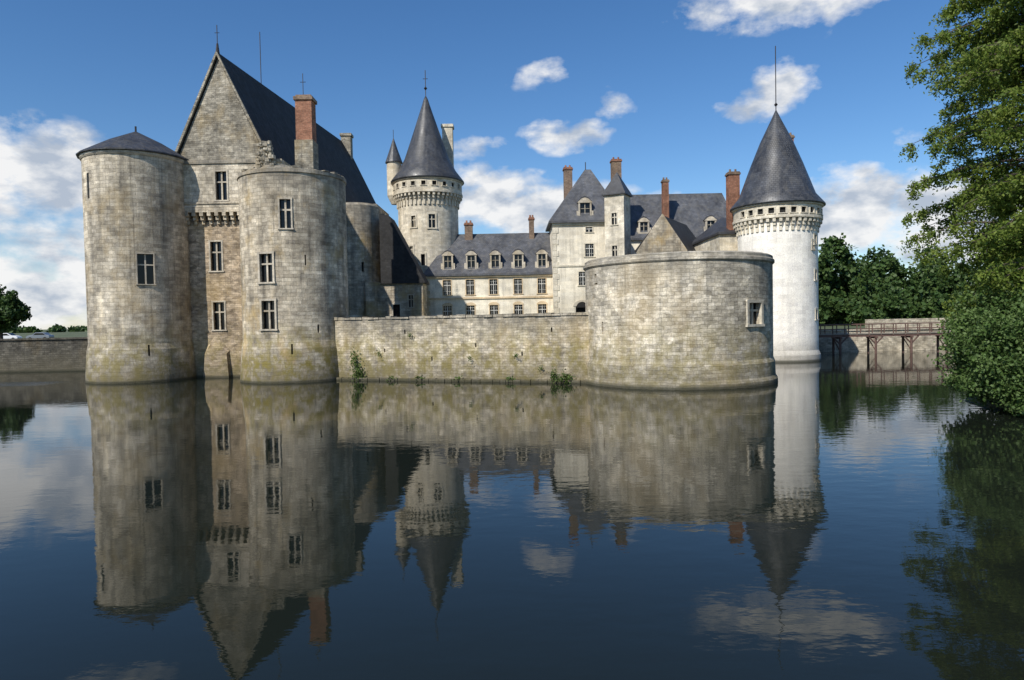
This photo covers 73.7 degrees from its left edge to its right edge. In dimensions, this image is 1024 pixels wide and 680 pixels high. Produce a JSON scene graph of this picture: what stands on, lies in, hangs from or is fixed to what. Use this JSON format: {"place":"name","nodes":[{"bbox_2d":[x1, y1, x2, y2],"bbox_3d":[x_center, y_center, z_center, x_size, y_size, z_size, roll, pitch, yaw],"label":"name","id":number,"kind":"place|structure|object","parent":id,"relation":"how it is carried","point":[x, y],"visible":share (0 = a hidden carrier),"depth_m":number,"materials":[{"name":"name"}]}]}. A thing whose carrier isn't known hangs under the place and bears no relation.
{"place":"outdoors","nodes":[
{"label":"outdoors","id":0,"kind":"place"},
{"bbox_2d":[13,322,1008,408],"bbox_3d":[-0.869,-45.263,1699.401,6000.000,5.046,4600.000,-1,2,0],"label":"ground","id":1,"kind":"structure","parent":0,"point":[64,334],"depth_m":189.69,"materials":[{"name":"green plant"}]},
{"bbox_2d":[3,333,21,338],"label":"parked car","id":2,"kind":"object","parent":1,"relation":"on","point":[8,335],"visible":0.57,"depth_m":127.30,"materials":[{"name":"white paint"}]},
{"bbox_2d":[0,284,31,338],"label":"park tree","id":3,"kind":"object","parent":1,"relation":"on","point":[14,309],"visible":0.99,"depth_m":100.42,"materials":[{"name":"green plant"}]},
{"bbox_2d":[26,332,53,337],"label":"parked car","id":4,"kind":"object","parent":1,"relation":"on","point":[41,335],"visible":0.65,"depth_m":127.73,"materials":[{"name":"grey paint"}]},
{"bbox_2d":[0,337,87,372],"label":"quay wall","id":5,"kind":"structure","parent":1,"relation":"on","point":[64,354],"depth_m":79.85,"materials":[{"name":"stone"}]},
{"bbox_2d":[3,324,86,332],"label":"distant hedgerow","id":6,"kind":"object","parent":1,"relation":"on","point":[53,328],"visible":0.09,"depth_m":385.01,"materials":[{"name":"green plant"}]},
{"bbox_2d":[76,25,428,383],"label":"castle keep","id":7,"kind":"structure","parent":1,"relation":"on","point":[247,230],"depth_m":62.23,"materials":[{"name":"grey stone"}]},
{"bbox_2d":[137,172,317,355],"bbox_3d":[-27.469,-7.317,62.202,20.860,17.265,7.934,-1,2,0],"label":"window glass","id":8,"kind":"structure","parent":7,"relation":"in","point":[140,257],"depth_m":61.77,"materials":[{"name":"black glass"}]},
{"bbox_2d":[361,262,412,316],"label":"window glass","id":9,"kind":"structure","parent":7,"relation":"in","point":[396,307],"depth_m":84.75,"materials":[{"name":"black glass"}]},
{"bbox_2d":[385,70,463,272],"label":"conical roof tower","id":10,"kind":"structure","parent":1,"relation":"on","point":[425,182],"depth_m":94.11,"materials":[{"name":"beige stone"}]},
{"bbox_2d":[411,214,434,264],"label":"window glass","id":11,"kind":"structure","parent":10,"relation":"in","point":[433,215],"depth_m":93.81,"materials":[{"name":"black glass"}]},
{"bbox_2d":[335,315,588,379],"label":"stone curtain wall","id":12,"kind":"structure","parent":1,"relation":"on","point":[489,346],"depth_m":56.36,"materials":[{"name":"beige stone"}]},
{"bbox_2d":[349,347,361,371],"bbox_3d":[-13.735,1.916,59.679,1.167,2.706,1.120,-2,2,-20],"label":"ivy plant","id":13,"kind":"object","parent":12,"relation":"attached to","point":[353,358],"visible":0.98,"depth_m":59.60,"materials":[{"name":"green plant"}]},
{"bbox_2d":[346,363,365,380],"bbox_3d":[-13.372,2.713,59.379,1.630,1.682,1.670,0,2,38],"label":"ivy plant","id":14,"kind":"object","parent":12,"relation":"attached to","point":[357,372],"visible":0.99,"depth_m":59.48,"materials":[{"name":"green plant"}]},
{"bbox_2d":[334,312,588,382],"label":"coping stones","id":15,"kind":"object","parent":12,"relation":"on","point":[463,380],"visible":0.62,"depth_m":56.28,"materials":[{"name":"grey stone"}]},
{"bbox_2d":[548,366,557,382],"bbox_3d":[3.292,2.715,53.680,0.923,1.366,1.072,0,2,30],"label":"fern plant","id":16,"kind":"object","parent":12,"relation":"attached to","point":[552,377],"visible":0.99,"depth_m":53.57,"materials":[{"name":"green plant"}]},
{"bbox_2d":[554,369,573,382],"bbox_3d":[4.146,2.802,53.464,1.658,1.179,1.509,-2,2,-39],"label":"fern plant","id":17,"kind":"object","parent":12,"relation":"attached to","point":[567,377],"visible":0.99,"depth_m":53.23,"materials":[{"name":"green plant"}]},
{"bbox_2d":[424,215,552,315],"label":"residential wing","id":18,"kind":"structure","parent":1,"relation":"on","point":[469,272],"depth_m":91.95,"materials":[{"name":"beige stone"}]},
{"bbox_2d":[443,278,545,315],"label":"window glass","id":19,"kind":"structure","parent":18,"relation":"in","point":[469,283],"depth_m":92.08,"materials":[{"name":"grey glass"}]},
{"bbox_2d":[545,157,632,313],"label":"castle pavilion","id":20,"kind":"structure","parent":1,"relation":"on","point":[589,219],"depth_m":89.69,"materials":[{"name":"stone"}]},
{"bbox_2d":[576,227,593,311],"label":"window glass","id":21,"kind":"structure","parent":20,"relation":"in","point":[588,229],"depth_m":90.01,"materials":[{"name":"black glass"}]},
{"bbox_2d":[612,213,616,255],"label":"window glass","id":22,"kind":"structure","parent":20,"relation":"in","point":[612,213],"depth_m":86.16,"materials":[{"name":"black glass"}]},
{"bbox_2d":[635,214,695,253],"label":"gabled outbuilding","id":23,"kind":"structure","parent":1,"relation":"on","point":[665,234],"depth_m":83.71,"materials":[{"name":"stone"}]},
{"bbox_2d":[630,177,725,253],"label":"slate roofed lodging","id":24,"kind":"structure","parent":1,"relation":"on","point":[697,214],"depth_m":99.54,"materials":[{"name":"stone"}]},
{"bbox_2d":[583,251,777,389],"bbox_3d":[12.987,-0.810,53.856,15.040,11.000,15.040,-1,2,0],"label":"round bastion","id":25,"kind":"object","parent":1,"relation":"on","point":[690,320],"visible":0.94,"depth_m":47.43,"materials":[{"name":"stone"}]},
{"bbox_2d":[749,303,755,323],"bbox_3d":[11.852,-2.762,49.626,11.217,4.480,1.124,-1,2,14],"label":"window glass","id":26,"kind":"structure","parent":25,"relation":"in","point":[754,304],"depth_m":48.70,"materials":[{"name":"black glass"}]},
{"bbox_2d":[692,46,825,362],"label":"conical roof tower","id":27,"kind":"structure","parent":1,"relation":"on","point":[774,208],"depth_m":72.26,"materials":[{"name":"white stone"}]},
{"bbox_2d":[819,318,956,351],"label":"quay wall","id":28,"kind":"structure","parent":1,"relation":"on","point":[884,343],"depth_m":89.88,"materials":[{"name":"stone"}]},
{"bbox_2d":[818,233,992,325],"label":"distant tree belt","id":29,"kind":"object","parent":1,"relation":"on","point":[850,290],"visible":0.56,"depth_m":140.31,"materials":[{"name":"green plant"}]},
{"bbox_2d":[898,0,1023,353],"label":"broadleaf tree","id":30,"kind":"object","parent":1,"relation":"on","point":[990,61],"visible":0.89,"depth_m":35.98,"materials":[{"name":"green plant"}]},
{"bbox_2d":[927,281,1023,415],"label":"waterside shrub","id":31,"kind":"object","parent":1,"relation":"on","point":[989,365],"visible":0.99,"depth_m":33.28,"materials":[{"name":"green plant"}]},
{"bbox_2d":[0,0,1022,329],"label":"sky","id":32,"kind":"structure","parent":0,"point":[680,91],"materials":[{"name":"blue"}]},
{"bbox_2d":[0,350,1023,679],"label":"moat water","id":33,"kind":"structure","parent":0,"point":[846,516],"depth_m":16.30,"materials":[{"name":"blue liquid"}]},
{"bbox_2d":[819,322,953,353],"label":"timber footbridge","id":34,"kind":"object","parent":33,"relation":"in","point":[869,336],"visible":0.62,"depth_m":84.35,"materials":[{"name":"wood"}]}
]}

